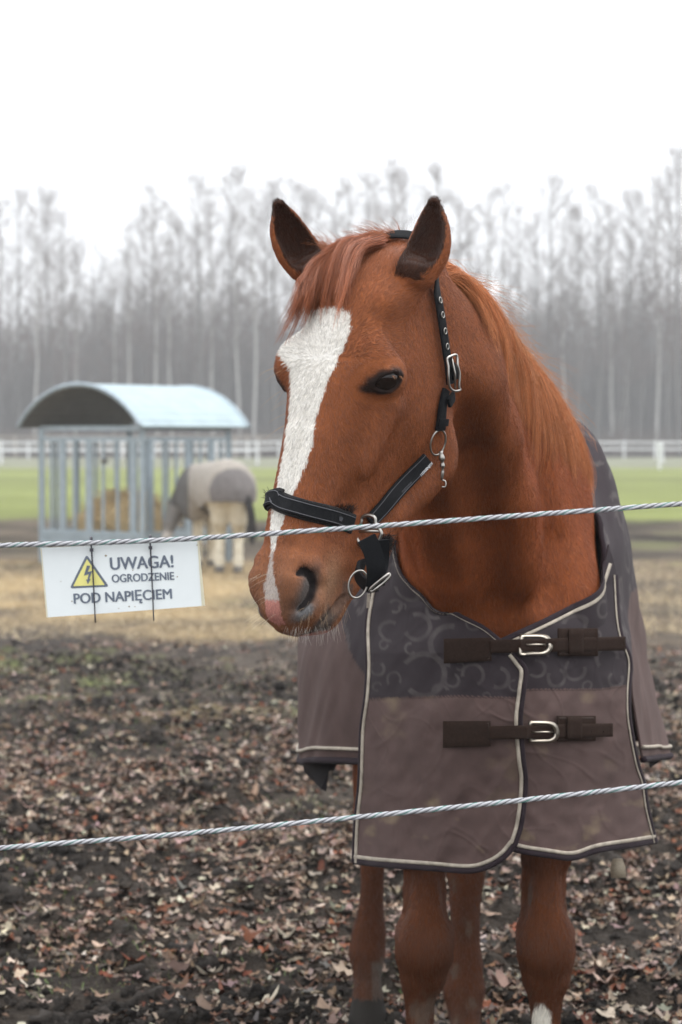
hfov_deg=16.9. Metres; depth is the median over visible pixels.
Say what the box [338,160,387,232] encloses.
bare tree
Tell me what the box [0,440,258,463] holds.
rail fence
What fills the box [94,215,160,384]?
bare tree
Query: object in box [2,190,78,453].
bare tree
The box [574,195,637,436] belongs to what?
bare tree
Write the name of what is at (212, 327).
bare tree
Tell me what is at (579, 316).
bare tree
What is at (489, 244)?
bare tree
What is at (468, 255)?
bare tree
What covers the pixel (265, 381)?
bare tree
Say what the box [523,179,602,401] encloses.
bare tree
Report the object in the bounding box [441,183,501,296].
bare tree
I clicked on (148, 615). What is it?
straw
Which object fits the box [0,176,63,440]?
bare tree
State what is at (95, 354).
bare tree
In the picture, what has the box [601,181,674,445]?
bare tree
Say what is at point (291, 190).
bare tree
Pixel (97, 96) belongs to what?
sky
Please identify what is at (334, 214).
bare tree
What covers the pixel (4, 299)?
bare tree
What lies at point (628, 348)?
bare tree
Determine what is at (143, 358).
bare tree
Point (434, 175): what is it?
bare tree
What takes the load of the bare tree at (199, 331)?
on the ground at (656, 534)
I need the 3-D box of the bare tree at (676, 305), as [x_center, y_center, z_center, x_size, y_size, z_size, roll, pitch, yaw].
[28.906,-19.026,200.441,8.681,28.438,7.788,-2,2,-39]
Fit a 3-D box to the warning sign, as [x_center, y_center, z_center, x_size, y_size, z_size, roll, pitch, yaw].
[-0.300,0.092,3.153,0.226,0.105,0.007,0,2,0]
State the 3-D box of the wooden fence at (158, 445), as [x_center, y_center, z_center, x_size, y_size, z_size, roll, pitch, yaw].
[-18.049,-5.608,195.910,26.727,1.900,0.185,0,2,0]
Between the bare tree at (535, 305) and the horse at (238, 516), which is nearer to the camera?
the horse at (238, 516)
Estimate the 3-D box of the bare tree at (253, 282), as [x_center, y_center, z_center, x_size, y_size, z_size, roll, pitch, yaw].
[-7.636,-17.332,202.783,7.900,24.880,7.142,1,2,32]
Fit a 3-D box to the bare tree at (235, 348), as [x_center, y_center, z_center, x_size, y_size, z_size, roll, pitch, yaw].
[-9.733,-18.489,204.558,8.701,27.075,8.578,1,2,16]
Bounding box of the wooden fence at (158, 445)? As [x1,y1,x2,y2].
[0,435,282,456]
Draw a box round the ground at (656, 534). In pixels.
[0,456,681,1023]
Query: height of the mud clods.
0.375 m
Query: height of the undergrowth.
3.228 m
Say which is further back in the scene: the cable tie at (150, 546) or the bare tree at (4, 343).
the bare tree at (4, 343)
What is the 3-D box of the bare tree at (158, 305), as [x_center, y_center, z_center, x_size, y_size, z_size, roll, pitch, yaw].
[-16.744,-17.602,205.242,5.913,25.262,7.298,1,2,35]
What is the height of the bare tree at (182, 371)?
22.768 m
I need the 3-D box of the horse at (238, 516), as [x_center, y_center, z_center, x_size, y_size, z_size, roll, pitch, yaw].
[-1.826,0.084,32.522,0.795,1.561,2.081,-1,2,-31]
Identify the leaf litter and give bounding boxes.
[0,634,681,1023]
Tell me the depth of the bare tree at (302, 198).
202.56 m
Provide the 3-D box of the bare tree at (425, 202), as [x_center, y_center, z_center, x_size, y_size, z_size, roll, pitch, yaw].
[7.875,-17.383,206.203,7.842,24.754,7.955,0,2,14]
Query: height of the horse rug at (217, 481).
0.896 m
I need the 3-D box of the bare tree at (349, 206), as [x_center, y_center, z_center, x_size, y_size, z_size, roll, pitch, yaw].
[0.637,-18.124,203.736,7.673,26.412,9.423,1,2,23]
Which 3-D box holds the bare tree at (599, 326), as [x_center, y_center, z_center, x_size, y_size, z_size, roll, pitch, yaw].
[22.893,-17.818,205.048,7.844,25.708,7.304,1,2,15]
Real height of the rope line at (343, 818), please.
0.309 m
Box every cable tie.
[90,536,95,621]
[149,535,153,620]
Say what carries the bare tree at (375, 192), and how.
on the ground at (656, 534)
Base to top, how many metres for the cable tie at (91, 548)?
0.118 m
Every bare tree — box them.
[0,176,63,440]
[0,194,39,439]
[0,231,19,352]
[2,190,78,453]
[19,179,91,435]
[29,199,96,447]
[52,234,97,435]
[67,269,120,447]
[91,255,150,434]
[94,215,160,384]
[114,195,178,434]
[115,177,185,441]
[128,195,213,453]
[142,208,209,435]
[160,158,236,441]
[177,156,284,400]
[185,180,242,434]
[188,153,276,446]
[218,176,302,456]
[221,165,303,444]
[227,183,291,439]
[252,165,325,339]
[274,175,331,351]
[288,189,334,333]
[313,178,357,240]
[322,164,369,242]
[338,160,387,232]
[359,163,397,230]
[368,140,415,230]
[378,157,432,229]
[402,184,453,254]
[407,156,472,271]
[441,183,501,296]
[452,197,500,296]
[462,177,527,326]
[475,166,551,334]
[496,201,555,351]
[506,161,587,379]
[510,208,574,376]
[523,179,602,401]
[542,194,614,421]
[558,171,644,439]
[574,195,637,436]
[585,180,673,450]
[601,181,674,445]
[614,164,681,444]
[617,131,681,456]
[637,159,681,453]
[650,168,681,319]
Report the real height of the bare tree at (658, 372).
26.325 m
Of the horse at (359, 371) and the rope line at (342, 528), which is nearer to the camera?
the rope line at (342, 528)
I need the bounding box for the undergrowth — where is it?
[0,422,681,456]
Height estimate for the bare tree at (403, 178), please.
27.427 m
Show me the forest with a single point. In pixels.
(588, 390)
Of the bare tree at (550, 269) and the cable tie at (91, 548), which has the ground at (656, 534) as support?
the bare tree at (550, 269)
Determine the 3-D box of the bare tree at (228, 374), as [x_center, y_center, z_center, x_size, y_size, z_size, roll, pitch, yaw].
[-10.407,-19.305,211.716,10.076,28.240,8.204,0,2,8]
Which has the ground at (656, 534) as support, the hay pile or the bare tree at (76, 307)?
the bare tree at (76, 307)
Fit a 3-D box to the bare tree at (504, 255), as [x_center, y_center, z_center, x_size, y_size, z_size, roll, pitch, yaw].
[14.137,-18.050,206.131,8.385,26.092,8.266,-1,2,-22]
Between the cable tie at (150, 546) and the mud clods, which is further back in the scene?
the mud clods
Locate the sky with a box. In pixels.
[0,0,681,416]
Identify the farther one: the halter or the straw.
the straw
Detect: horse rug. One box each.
[171,459,256,520]
[296,418,673,877]
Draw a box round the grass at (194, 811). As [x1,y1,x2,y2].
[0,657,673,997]
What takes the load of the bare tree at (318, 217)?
on the ground at (656, 534)
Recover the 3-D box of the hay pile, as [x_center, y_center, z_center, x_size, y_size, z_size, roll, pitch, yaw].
[-3.178,0.016,34.110,1.513,0.686,1.214,0,2,0]
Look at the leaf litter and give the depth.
7.38 m
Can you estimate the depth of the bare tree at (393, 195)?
202.27 m
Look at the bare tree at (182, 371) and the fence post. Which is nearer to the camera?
the fence post
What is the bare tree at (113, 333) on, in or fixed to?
on the ground at (656, 534)
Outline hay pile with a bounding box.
[70,485,183,536]
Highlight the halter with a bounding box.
[261,230,461,598]
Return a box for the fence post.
[657,441,663,468]
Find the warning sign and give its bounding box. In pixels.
[40,541,204,616]
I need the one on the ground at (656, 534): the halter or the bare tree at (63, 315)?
the bare tree at (63, 315)
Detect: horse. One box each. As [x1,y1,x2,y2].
[162,493,256,572]
[243,195,600,1023]
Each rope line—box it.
[0,501,681,547]
[0,780,681,850]
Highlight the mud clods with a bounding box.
[0,650,681,1023]
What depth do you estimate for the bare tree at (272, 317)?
204.45 m
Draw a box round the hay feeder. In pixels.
[16,382,250,562]
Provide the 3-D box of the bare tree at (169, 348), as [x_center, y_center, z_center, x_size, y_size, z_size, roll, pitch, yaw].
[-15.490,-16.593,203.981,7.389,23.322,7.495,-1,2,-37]
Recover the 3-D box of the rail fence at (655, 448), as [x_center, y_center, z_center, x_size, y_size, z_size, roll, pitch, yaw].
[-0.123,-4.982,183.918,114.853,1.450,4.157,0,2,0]
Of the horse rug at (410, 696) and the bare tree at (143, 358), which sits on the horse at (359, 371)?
the horse rug at (410, 696)
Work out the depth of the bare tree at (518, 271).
210.26 m
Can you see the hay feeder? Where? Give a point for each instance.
(79, 406)
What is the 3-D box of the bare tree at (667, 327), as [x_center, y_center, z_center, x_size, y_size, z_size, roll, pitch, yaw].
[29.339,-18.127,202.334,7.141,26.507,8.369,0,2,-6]
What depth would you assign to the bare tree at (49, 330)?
208.89 m
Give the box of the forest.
[0,186,681,446]
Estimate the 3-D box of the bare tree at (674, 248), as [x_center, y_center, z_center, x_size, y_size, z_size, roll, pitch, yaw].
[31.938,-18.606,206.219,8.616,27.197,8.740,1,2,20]
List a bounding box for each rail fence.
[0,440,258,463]
[3,441,681,458]
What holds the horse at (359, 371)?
on the ground at (656, 534)
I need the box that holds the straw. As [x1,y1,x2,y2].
[0,557,681,641]

